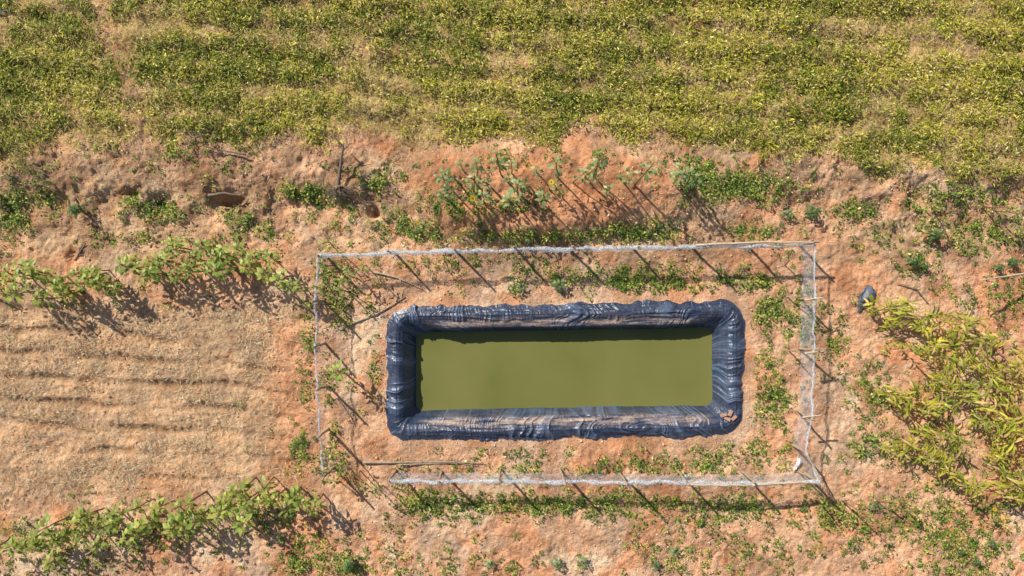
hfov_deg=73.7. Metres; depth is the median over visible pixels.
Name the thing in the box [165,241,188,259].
sunflower plant
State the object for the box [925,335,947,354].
maize plant
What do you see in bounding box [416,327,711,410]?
water
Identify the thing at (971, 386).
maize plant
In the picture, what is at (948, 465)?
maize plant
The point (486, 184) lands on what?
sunflower plant
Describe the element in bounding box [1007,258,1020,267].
leafy shrub
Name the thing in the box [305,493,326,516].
sunflower plant
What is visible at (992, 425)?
maize plant
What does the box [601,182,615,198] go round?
sunflower plant
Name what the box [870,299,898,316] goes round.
maize plant
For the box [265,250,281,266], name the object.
sunflower plant
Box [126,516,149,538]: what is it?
sunflower plant
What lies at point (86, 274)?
sunflower plant
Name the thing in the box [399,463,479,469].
dead branch
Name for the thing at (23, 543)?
sunflower plant
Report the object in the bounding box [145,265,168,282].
sunflower plant
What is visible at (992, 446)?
maize plant
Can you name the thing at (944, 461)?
maize plant
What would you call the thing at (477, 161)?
sunflower plant
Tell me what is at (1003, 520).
sunflower plant
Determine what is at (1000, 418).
maize plant
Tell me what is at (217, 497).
sunflower plant
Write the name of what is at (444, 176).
sunflower plant
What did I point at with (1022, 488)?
maize plant
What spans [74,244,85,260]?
dead branch
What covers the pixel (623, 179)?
sunflower plant
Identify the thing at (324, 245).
castor plant
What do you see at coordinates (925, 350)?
maize plant
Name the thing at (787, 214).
castor seedling
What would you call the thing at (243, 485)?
sunflower plant
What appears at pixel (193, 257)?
sunflower plant
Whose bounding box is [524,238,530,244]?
leafy shrub
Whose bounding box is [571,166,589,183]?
sunflower plant
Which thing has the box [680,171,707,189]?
sunflower plant
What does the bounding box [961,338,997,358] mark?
maize plant
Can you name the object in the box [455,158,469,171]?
sunflower plant
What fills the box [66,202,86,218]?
leafy shrub
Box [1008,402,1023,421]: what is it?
maize plant
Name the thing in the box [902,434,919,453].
maize plant
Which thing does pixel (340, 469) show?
castor plant
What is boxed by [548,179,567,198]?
sunflower plant
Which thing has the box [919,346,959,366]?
maize plant
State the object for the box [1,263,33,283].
sunflower plant
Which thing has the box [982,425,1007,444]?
maize plant
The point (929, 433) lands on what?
maize plant
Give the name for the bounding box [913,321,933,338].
maize plant
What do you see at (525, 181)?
sunflower plant
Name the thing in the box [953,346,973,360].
maize plant
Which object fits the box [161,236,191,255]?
sunflower plant
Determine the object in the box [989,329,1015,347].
maize plant
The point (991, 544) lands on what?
seedling
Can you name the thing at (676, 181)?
sunflower plant
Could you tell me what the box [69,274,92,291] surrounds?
sunflower plant
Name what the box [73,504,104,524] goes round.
sunflower plant
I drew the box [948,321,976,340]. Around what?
maize plant
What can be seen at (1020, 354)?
maize plant
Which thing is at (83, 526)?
sunflower plant
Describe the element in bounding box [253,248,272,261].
sunflower plant
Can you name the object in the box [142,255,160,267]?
sunflower plant
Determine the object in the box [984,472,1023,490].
maize plant
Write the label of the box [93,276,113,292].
sunflower plant
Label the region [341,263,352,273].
castor plant
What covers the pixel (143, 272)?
sunflower plant
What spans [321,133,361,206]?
uprooted tree
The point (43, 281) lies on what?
sunflower plant
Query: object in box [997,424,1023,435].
maize plant
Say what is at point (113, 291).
sunflower plant
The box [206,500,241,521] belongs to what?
sunflower plant
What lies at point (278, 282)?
sunflower plant
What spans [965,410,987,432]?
maize plant
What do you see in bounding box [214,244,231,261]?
sunflower plant
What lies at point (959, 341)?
maize plant
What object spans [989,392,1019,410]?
maize plant
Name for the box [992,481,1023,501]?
maize plant
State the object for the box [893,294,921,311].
maize plant
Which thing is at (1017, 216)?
castor plant
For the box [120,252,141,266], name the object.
sunflower plant
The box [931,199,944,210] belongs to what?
castor plant
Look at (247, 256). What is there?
sunflower plant
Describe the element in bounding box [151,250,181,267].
sunflower plant
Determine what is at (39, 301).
sunflower plant
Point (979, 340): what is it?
maize plant
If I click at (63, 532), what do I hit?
sunflower plant
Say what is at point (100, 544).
sunflower plant
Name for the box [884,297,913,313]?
maize plant
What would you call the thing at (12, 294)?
sunflower plant
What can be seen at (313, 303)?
castor plant
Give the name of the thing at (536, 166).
sunflower plant
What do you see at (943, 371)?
maize plant
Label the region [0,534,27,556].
sunflower plant
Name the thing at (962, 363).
maize plant
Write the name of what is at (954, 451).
maize plant
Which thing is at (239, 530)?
sunflower plant
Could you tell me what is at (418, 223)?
sunflower plant
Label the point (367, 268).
castor plant
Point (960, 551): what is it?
seedling
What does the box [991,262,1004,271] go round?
leafy shrub
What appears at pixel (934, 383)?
maize plant
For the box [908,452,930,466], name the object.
maize plant
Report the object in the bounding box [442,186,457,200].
sunflower plant
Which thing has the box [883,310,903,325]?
maize plant
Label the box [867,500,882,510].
castor seedling
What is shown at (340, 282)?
castor plant
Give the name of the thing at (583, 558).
castor seedling
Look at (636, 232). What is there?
weeds
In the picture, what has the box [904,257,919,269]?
leafy shrub
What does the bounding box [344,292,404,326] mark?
dead branch
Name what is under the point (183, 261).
sunflower plant
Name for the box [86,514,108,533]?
sunflower plant
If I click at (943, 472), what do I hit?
maize plant
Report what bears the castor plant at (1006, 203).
on the ground at (836, 254)
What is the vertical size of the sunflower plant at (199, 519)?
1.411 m
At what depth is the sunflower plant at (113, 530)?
25.47 m
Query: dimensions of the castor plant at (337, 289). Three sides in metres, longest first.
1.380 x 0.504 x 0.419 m
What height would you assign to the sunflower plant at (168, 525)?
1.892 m
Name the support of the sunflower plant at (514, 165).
on the ground at (836, 254)
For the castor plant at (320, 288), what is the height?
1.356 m
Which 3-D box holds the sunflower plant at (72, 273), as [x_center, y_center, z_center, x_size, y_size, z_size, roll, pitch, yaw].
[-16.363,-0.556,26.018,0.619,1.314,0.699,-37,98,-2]
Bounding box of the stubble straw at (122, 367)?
[0,289,317,514]
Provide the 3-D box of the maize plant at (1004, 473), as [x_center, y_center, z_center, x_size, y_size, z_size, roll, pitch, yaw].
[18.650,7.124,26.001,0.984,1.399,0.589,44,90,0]
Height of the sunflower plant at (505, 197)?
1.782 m
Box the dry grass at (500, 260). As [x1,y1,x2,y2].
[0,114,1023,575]
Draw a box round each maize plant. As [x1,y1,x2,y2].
[863,293,879,315]
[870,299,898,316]
[874,385,906,406]
[877,320,910,330]
[878,440,904,464]
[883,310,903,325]
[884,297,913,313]
[886,392,902,408]
[888,340,922,355]
[889,438,921,451]
[889,443,910,462]
[891,388,910,406]
[892,308,919,319]
[892,399,913,418]
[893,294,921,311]
[901,391,914,412]
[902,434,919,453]
[906,317,926,333]
[906,380,924,399]
[907,421,942,440]
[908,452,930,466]
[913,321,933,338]
[913,342,934,365]
[913,443,942,465]
[914,396,938,413]
[915,406,942,418]
[916,303,942,325]
[918,425,948,438]
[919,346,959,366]
[920,314,953,324]
[921,435,941,458]
[925,322,941,335]
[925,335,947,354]
[925,372,952,392]
[926,363,955,384]
[926,383,953,407]
[926,393,952,410]
[927,449,953,471]
[929,337,948,344]
[933,465,962,478]
[934,385,960,396]
[934,400,959,420]
[936,311,967,325]
[936,443,962,464]
[937,457,957,471]
[938,431,970,445]
[939,326,960,342]
[939,416,959,444]
[940,373,969,389]
[941,363,957,383]
[942,332,974,350]
[946,390,973,407]
[946,431,963,459]
[946,469,985,499]
[947,352,974,375]
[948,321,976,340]
[948,471,972,483]
[953,310,980,328]
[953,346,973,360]
[954,390,988,403]
[957,315,990,327]
[957,349,992,370]
[958,380,981,396]
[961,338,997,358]
[963,472,989,502]
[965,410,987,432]
[966,327,993,345]
[967,353,984,370]
[971,323,1002,346]
[972,377,995,401]
[973,362,1003,378]
[974,398,1009,419]
[978,416,1000,433]
[980,375,1014,394]
[981,450,1010,465]
[982,364,1008,376]
[982,378,1013,391]
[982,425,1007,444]
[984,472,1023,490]
[985,408,1023,433]
[985,463,1019,487]
[986,439,1004,462]
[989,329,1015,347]
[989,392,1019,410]
[991,431,1023,455]
[992,384,1015,393]
[992,445,1008,465]
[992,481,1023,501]
[995,359,1022,376]
[996,416,1023,437]
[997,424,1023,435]
[999,357,1023,380]
[1001,479,1023,491]
[1005,356,1023,370]
[1007,452,1023,469]
[1007,467,1023,479]
[1008,380,1023,396]
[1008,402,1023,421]
[1013,347,1023,356]
[1013,480,1023,495]
[1014,489,1023,506]
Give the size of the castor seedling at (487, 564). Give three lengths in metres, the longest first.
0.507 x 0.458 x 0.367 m
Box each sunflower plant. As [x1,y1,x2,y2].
[0,272,20,285]
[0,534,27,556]
[0,538,8,554]
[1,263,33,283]
[4,282,38,303]
[11,258,46,279]
[12,265,52,286]
[14,528,42,553]
[28,534,47,552]
[31,289,61,308]
[31,535,58,552]
[32,512,69,538]
[33,266,67,285]
[43,545,75,571]
[47,272,74,293]
[47,280,78,298]
[47,526,75,547]
[51,525,77,543]
[53,282,82,302]
[67,266,82,280]
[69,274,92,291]
[69,511,97,533]
[69,522,99,549]
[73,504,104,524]
[80,263,106,285]
[82,262,108,278]
[83,530,120,553]
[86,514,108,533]
[87,273,119,290]
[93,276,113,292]
[100,512,123,534]
[102,502,140,521]
[102,513,124,533]
[104,282,129,296]
[115,255,141,275]
[117,519,154,545]
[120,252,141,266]
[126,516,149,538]
[128,497,153,516]
[129,512,167,533]
[133,261,158,276]
[136,266,167,284]
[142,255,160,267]
[142,510,162,533]
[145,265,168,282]
[147,497,174,515]
[149,252,172,267]
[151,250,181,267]
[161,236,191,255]
[162,517,186,539]
[163,513,186,538]
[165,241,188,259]
[167,268,190,284]
[167,490,207,518]
[169,507,193,526]
[178,257,197,273]
[179,513,203,540]
[180,261,208,280]
[184,248,205,268]
[193,238,214,260]
[193,500,216,522]
[194,504,214,523]
[198,257,220,276]
[206,258,236,282]
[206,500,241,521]
[208,247,229,266]
[213,489,232,510]
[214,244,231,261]
[214,248,238,268]
[216,488,242,511]
[227,477,256,500]
[230,491,258,514]
[230,511,255,536]
[231,242,246,257]
[237,257,261,276]
[238,494,259,513]
[244,249,261,268]
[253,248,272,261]
[254,490,278,507]
[255,264,281,285]
[256,475,274,497]
[263,487,286,507]
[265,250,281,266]
[269,268,292,287]
[278,501,293,517]
[280,482,303,505]
[281,278,303,295]
[293,491,312,510]
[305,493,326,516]
[326,359,348,383]
[416,218,432,230]
[433,167,457,183]
[433,188,449,202]
[435,171,452,189]
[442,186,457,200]
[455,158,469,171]
[462,192,478,204]
[464,168,480,191]
[469,157,483,175]
[477,190,491,206]
[478,178,492,190]
[488,149,506,175]
[500,192,518,209]
[502,170,515,184]
[505,159,521,173]
[507,178,526,195]
[514,177,530,190]
[515,191,528,205]
[531,165,543,177]
[535,190,552,207]
[547,156,563,178]
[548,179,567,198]
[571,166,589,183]
[584,166,598,177]
[587,152,608,175]
[587,173,602,184]
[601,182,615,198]
[616,167,635,185]
[633,158,662,185]
[668,170,684,186]
[674,162,690,179]
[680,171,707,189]
[682,167,695,183]
[965,497,996,512]
[982,517,1004,525]
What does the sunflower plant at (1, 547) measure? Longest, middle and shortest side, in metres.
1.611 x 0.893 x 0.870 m
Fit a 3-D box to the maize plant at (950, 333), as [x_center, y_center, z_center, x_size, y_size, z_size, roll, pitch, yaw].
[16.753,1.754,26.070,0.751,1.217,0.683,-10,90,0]
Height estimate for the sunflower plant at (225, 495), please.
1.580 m
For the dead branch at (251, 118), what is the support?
on the field straw at (729, 92)
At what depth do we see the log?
26.34 m
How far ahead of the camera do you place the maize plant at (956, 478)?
25.99 m
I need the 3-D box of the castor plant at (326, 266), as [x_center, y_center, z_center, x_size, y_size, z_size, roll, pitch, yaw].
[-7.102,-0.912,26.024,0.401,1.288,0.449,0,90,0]
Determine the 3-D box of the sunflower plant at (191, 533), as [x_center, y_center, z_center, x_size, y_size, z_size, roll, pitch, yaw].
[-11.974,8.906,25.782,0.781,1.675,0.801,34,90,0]
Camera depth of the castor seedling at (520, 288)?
26.43 m
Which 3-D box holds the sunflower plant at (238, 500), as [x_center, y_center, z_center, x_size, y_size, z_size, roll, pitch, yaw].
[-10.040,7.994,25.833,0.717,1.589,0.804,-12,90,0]
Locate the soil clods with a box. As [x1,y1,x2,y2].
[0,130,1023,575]
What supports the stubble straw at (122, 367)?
on the ground at (836, 254)
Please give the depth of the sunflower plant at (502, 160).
24.48 m
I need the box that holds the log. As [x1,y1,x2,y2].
[208,192,241,196]
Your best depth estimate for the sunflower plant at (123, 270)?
25.31 m
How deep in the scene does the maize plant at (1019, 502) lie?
25.95 m
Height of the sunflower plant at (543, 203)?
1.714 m
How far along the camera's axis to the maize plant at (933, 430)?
25.75 m
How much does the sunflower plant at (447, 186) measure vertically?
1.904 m
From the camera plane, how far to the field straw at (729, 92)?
26.07 m
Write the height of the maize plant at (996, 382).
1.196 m
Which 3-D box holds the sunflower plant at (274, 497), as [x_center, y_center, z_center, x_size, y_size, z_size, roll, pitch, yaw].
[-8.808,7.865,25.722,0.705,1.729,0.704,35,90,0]
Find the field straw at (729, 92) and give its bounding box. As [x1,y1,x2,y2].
[0,0,1023,189]
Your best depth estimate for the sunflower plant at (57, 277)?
25.46 m
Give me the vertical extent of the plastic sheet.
0.242 m
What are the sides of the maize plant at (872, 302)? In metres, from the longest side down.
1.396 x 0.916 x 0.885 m
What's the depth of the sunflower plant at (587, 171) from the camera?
24.96 m
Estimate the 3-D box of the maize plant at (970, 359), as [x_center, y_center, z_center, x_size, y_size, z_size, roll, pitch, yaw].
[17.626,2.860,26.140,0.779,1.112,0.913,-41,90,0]
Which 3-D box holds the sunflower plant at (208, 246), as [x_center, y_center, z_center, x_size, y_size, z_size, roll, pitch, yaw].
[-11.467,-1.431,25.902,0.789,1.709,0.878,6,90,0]
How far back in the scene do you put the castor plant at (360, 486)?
25.52 m
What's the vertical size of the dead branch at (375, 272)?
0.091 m
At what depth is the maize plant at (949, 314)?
25.91 m
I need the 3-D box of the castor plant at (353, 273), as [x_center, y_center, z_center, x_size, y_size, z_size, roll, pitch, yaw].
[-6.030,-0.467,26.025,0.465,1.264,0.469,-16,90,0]
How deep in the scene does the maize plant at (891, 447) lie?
25.92 m
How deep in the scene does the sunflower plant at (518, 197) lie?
24.96 m
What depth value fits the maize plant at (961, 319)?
26.08 m
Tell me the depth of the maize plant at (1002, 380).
25.89 m
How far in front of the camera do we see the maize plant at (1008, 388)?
25.98 m
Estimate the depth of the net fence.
25.46 m
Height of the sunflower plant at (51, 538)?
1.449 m
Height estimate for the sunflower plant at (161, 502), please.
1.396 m
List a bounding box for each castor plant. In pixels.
[302,297,329,310]
[311,281,334,292]
[313,466,340,476]
[316,259,333,268]
[319,239,330,248]
[320,396,336,407]
[327,439,337,465]
[330,475,341,488]
[333,275,347,285]
[333,284,347,295]
[335,463,346,476]
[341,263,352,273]
[344,270,360,281]
[357,470,368,494]
[358,262,369,272]
[369,482,382,495]
[782,245,791,264]
[816,496,829,511]
[842,500,880,528]
[876,498,899,509]
[899,500,917,514]
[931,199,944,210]
[981,201,1023,212]
[995,205,1023,218]
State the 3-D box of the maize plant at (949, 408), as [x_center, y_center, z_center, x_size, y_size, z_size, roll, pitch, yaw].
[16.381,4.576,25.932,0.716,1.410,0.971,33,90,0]
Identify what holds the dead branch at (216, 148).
on the ground at (836, 254)
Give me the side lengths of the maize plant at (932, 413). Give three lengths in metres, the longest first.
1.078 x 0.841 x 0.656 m
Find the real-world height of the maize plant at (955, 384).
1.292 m
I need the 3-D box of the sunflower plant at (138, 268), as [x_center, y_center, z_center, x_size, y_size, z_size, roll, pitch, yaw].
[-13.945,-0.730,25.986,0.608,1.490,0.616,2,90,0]
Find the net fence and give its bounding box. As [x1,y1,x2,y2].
[311,240,824,486]
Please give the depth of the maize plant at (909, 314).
25.78 m
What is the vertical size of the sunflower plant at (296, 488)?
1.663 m
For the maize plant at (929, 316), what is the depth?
25.62 m
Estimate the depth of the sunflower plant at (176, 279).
25.66 m
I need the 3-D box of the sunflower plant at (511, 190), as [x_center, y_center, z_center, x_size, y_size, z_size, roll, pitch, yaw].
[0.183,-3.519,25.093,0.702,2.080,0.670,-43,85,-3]
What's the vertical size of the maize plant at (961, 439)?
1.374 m
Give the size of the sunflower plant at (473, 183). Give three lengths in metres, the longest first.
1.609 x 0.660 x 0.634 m
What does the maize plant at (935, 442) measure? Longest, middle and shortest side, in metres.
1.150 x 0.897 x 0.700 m
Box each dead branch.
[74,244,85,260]
[170,117,221,149]
[196,132,245,156]
[232,98,269,127]
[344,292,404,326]
[363,453,480,463]
[374,271,422,289]
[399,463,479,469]
[897,283,928,303]
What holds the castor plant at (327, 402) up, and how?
on the ground at (836, 254)
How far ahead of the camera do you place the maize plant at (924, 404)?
25.89 m
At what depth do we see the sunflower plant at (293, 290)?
25.37 m
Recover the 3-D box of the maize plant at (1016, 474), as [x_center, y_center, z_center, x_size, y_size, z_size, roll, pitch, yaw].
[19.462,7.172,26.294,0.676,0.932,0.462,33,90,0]
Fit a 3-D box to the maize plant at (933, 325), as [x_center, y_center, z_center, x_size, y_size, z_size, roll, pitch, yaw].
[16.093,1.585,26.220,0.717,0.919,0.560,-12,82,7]
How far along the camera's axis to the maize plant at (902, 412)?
26.08 m
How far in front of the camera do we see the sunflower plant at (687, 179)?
24.97 m
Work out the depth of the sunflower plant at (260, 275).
25.28 m
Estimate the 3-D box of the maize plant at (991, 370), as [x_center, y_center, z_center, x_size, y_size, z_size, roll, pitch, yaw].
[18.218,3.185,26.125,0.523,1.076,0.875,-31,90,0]
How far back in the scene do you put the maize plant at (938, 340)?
25.98 m
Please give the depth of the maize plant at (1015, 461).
26.22 m
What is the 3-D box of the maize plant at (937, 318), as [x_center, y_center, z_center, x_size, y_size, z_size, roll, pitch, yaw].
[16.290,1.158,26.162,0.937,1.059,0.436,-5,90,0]
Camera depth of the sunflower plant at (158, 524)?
25.42 m
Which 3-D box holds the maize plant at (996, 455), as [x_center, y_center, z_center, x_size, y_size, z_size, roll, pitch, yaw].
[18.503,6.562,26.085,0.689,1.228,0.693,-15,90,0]
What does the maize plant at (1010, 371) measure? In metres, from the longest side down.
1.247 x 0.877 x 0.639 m
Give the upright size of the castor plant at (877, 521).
1.789 m
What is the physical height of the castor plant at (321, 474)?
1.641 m
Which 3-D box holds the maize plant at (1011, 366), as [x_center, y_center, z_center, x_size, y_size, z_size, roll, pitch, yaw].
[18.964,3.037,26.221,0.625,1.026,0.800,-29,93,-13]
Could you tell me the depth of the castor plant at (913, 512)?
25.68 m
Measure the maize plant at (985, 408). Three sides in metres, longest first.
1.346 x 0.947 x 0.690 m
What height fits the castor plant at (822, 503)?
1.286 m
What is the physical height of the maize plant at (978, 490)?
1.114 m
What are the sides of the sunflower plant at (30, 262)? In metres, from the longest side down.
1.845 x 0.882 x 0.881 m
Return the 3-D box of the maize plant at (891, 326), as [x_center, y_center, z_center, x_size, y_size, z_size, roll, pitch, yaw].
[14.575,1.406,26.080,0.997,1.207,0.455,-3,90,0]
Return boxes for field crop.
[0,0,1023,190]
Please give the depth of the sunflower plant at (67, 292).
25.43 m
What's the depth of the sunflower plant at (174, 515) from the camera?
25.24 m
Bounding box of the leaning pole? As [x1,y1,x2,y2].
[981,273,1023,279]
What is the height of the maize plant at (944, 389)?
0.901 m
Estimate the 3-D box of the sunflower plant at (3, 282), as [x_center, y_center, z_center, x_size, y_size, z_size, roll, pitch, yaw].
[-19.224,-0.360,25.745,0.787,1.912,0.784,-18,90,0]
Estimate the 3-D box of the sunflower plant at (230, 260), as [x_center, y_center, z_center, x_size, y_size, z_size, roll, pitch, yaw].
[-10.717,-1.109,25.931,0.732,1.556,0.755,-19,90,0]
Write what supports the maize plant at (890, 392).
on the ground at (836, 254)
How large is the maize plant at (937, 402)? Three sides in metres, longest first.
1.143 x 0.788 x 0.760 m
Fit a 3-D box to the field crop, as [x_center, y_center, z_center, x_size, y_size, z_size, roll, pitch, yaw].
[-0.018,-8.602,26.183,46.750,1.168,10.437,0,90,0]
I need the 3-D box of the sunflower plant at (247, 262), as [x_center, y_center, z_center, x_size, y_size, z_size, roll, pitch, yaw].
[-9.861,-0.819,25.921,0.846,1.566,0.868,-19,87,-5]
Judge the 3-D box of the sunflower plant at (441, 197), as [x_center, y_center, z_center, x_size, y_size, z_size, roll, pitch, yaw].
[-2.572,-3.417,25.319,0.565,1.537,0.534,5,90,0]
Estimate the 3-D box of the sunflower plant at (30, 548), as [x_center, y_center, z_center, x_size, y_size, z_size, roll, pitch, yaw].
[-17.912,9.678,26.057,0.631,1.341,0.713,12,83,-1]
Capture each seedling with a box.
[483,559,494,570]
[516,279,526,291]
[549,556,562,571]
[550,278,566,290]
[575,556,587,568]
[649,559,661,571]
[669,546,680,557]
[780,208,794,219]
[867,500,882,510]
[955,546,965,554]
[971,556,981,565]
[984,538,997,547]
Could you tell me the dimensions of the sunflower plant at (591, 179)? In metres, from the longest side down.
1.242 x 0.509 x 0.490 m
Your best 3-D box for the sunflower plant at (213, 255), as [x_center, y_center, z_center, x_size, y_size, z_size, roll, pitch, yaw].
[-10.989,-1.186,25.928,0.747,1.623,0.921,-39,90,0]
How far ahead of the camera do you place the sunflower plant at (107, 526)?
25.54 m
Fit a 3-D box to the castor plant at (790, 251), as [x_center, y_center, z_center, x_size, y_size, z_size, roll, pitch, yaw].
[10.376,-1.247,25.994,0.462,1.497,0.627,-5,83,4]
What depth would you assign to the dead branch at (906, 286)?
26.58 m
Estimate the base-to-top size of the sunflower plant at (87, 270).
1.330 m
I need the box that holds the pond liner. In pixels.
[385,299,745,441]
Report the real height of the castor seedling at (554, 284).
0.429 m
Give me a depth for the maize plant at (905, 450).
25.91 m
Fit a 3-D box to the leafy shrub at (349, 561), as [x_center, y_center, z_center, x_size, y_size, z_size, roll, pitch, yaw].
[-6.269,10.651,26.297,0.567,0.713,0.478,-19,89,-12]
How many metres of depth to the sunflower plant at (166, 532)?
25.39 m
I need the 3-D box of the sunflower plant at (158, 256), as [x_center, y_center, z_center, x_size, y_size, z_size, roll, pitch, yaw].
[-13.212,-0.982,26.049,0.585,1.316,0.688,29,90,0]
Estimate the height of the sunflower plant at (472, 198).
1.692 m
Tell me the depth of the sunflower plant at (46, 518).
25.34 m
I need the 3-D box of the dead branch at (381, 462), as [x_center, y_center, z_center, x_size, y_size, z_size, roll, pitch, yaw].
[-3.434,6.622,26.580,4.718,0.119,0.446,0,90,0]
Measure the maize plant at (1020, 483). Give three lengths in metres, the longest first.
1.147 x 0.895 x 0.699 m
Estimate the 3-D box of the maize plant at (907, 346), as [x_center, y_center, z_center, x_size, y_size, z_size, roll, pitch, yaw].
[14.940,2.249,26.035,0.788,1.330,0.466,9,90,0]
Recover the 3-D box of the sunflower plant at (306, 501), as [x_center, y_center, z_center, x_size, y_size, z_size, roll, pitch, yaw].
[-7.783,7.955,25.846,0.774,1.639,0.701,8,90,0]
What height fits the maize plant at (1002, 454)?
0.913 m
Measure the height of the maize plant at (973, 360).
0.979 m
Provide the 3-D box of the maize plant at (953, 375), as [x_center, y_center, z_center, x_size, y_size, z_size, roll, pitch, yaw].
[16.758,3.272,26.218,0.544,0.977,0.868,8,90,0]
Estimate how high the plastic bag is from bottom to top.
0.144 m
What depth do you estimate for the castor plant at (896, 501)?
25.72 m
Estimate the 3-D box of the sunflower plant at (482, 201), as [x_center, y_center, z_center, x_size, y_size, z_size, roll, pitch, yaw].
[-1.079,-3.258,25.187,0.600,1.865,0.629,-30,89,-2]
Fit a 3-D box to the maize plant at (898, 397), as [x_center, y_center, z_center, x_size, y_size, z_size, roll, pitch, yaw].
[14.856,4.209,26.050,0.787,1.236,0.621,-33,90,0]
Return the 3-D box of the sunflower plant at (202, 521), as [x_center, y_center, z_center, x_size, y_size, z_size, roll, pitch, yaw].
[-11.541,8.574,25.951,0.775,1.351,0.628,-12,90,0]
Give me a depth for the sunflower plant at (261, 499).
25.18 m
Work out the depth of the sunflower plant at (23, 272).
25.19 m
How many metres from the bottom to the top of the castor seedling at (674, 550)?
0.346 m
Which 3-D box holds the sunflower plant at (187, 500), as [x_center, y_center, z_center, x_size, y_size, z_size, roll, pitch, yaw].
[-11.983,8.025,25.582,0.897,2.102,0.973,-15,93,9]
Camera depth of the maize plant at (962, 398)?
26.08 m
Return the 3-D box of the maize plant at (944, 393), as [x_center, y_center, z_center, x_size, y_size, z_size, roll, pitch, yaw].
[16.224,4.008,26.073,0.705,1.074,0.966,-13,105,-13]
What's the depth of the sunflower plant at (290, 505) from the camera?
25.49 m
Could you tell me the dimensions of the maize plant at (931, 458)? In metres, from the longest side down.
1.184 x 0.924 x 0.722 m
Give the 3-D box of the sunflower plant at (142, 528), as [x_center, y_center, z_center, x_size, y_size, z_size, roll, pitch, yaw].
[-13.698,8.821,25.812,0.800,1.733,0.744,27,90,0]
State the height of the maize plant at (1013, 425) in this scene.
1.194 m
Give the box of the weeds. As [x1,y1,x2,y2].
[0,138,1023,575]
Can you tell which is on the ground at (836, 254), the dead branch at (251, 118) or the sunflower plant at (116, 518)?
the sunflower plant at (116, 518)
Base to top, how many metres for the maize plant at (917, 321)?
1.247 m
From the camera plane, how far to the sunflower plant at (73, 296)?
25.50 m
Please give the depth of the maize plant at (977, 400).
25.74 m
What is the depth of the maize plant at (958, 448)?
25.84 m
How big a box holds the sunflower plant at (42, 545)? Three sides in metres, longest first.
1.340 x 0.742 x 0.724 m
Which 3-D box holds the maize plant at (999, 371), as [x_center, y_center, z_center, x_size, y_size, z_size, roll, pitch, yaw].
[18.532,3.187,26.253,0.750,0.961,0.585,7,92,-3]
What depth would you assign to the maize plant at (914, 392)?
25.80 m
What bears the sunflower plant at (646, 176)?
on the ground at (836, 254)
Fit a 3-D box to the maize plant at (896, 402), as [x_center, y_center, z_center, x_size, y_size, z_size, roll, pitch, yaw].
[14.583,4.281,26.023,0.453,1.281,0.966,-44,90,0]
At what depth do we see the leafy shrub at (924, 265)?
26.36 m
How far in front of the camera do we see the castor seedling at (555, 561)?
26.42 m
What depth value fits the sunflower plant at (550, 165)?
24.34 m
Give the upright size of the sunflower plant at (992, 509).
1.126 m
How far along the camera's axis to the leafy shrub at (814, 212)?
26.30 m
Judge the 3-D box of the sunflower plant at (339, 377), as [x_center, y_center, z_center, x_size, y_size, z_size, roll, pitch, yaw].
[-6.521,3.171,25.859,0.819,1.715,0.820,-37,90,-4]
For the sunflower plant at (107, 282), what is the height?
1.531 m
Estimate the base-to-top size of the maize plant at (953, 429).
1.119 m
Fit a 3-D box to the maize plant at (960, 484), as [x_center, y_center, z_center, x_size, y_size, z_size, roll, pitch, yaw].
[16.997,7.233,25.979,0.749,1.461,1.028,27,99,-6]
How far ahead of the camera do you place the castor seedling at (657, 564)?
26.43 m
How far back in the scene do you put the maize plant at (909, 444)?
25.88 m
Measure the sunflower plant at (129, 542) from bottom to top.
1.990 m
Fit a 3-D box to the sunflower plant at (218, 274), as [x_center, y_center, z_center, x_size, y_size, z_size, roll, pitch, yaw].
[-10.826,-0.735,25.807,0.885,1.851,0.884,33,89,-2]
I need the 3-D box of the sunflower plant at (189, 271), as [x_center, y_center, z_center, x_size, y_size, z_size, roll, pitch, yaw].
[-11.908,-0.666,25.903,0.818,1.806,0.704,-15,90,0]
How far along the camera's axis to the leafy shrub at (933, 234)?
26.21 m
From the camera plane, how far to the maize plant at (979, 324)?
25.79 m
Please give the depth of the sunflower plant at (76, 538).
25.41 m
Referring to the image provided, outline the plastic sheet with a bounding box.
[857,285,875,312]
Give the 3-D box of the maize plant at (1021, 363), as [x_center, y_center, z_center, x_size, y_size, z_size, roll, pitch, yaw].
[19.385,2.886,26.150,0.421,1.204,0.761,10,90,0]
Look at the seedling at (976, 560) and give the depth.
26.34 m
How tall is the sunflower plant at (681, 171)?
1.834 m
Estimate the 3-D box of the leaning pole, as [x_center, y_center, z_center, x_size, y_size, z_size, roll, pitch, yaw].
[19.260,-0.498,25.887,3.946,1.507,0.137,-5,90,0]
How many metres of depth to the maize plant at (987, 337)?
25.88 m
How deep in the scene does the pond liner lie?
26.55 m
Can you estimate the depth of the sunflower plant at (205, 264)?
25.49 m
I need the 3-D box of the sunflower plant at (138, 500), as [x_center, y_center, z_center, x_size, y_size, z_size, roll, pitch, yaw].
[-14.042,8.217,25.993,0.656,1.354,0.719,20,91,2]
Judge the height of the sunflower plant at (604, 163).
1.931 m
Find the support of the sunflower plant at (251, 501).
on the ground at (836, 254)
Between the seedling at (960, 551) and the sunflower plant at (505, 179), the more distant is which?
the seedling at (960, 551)
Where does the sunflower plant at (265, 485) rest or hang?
on the ground at (836, 254)
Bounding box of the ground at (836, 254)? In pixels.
[0,0,1023,575]
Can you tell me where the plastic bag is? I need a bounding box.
[793,458,801,470]
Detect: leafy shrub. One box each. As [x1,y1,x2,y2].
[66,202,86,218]
[343,557,356,571]
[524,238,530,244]
[803,204,821,218]
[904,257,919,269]
[919,261,931,268]
[922,227,944,241]
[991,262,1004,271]
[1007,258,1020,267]
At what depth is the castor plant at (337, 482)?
25.83 m

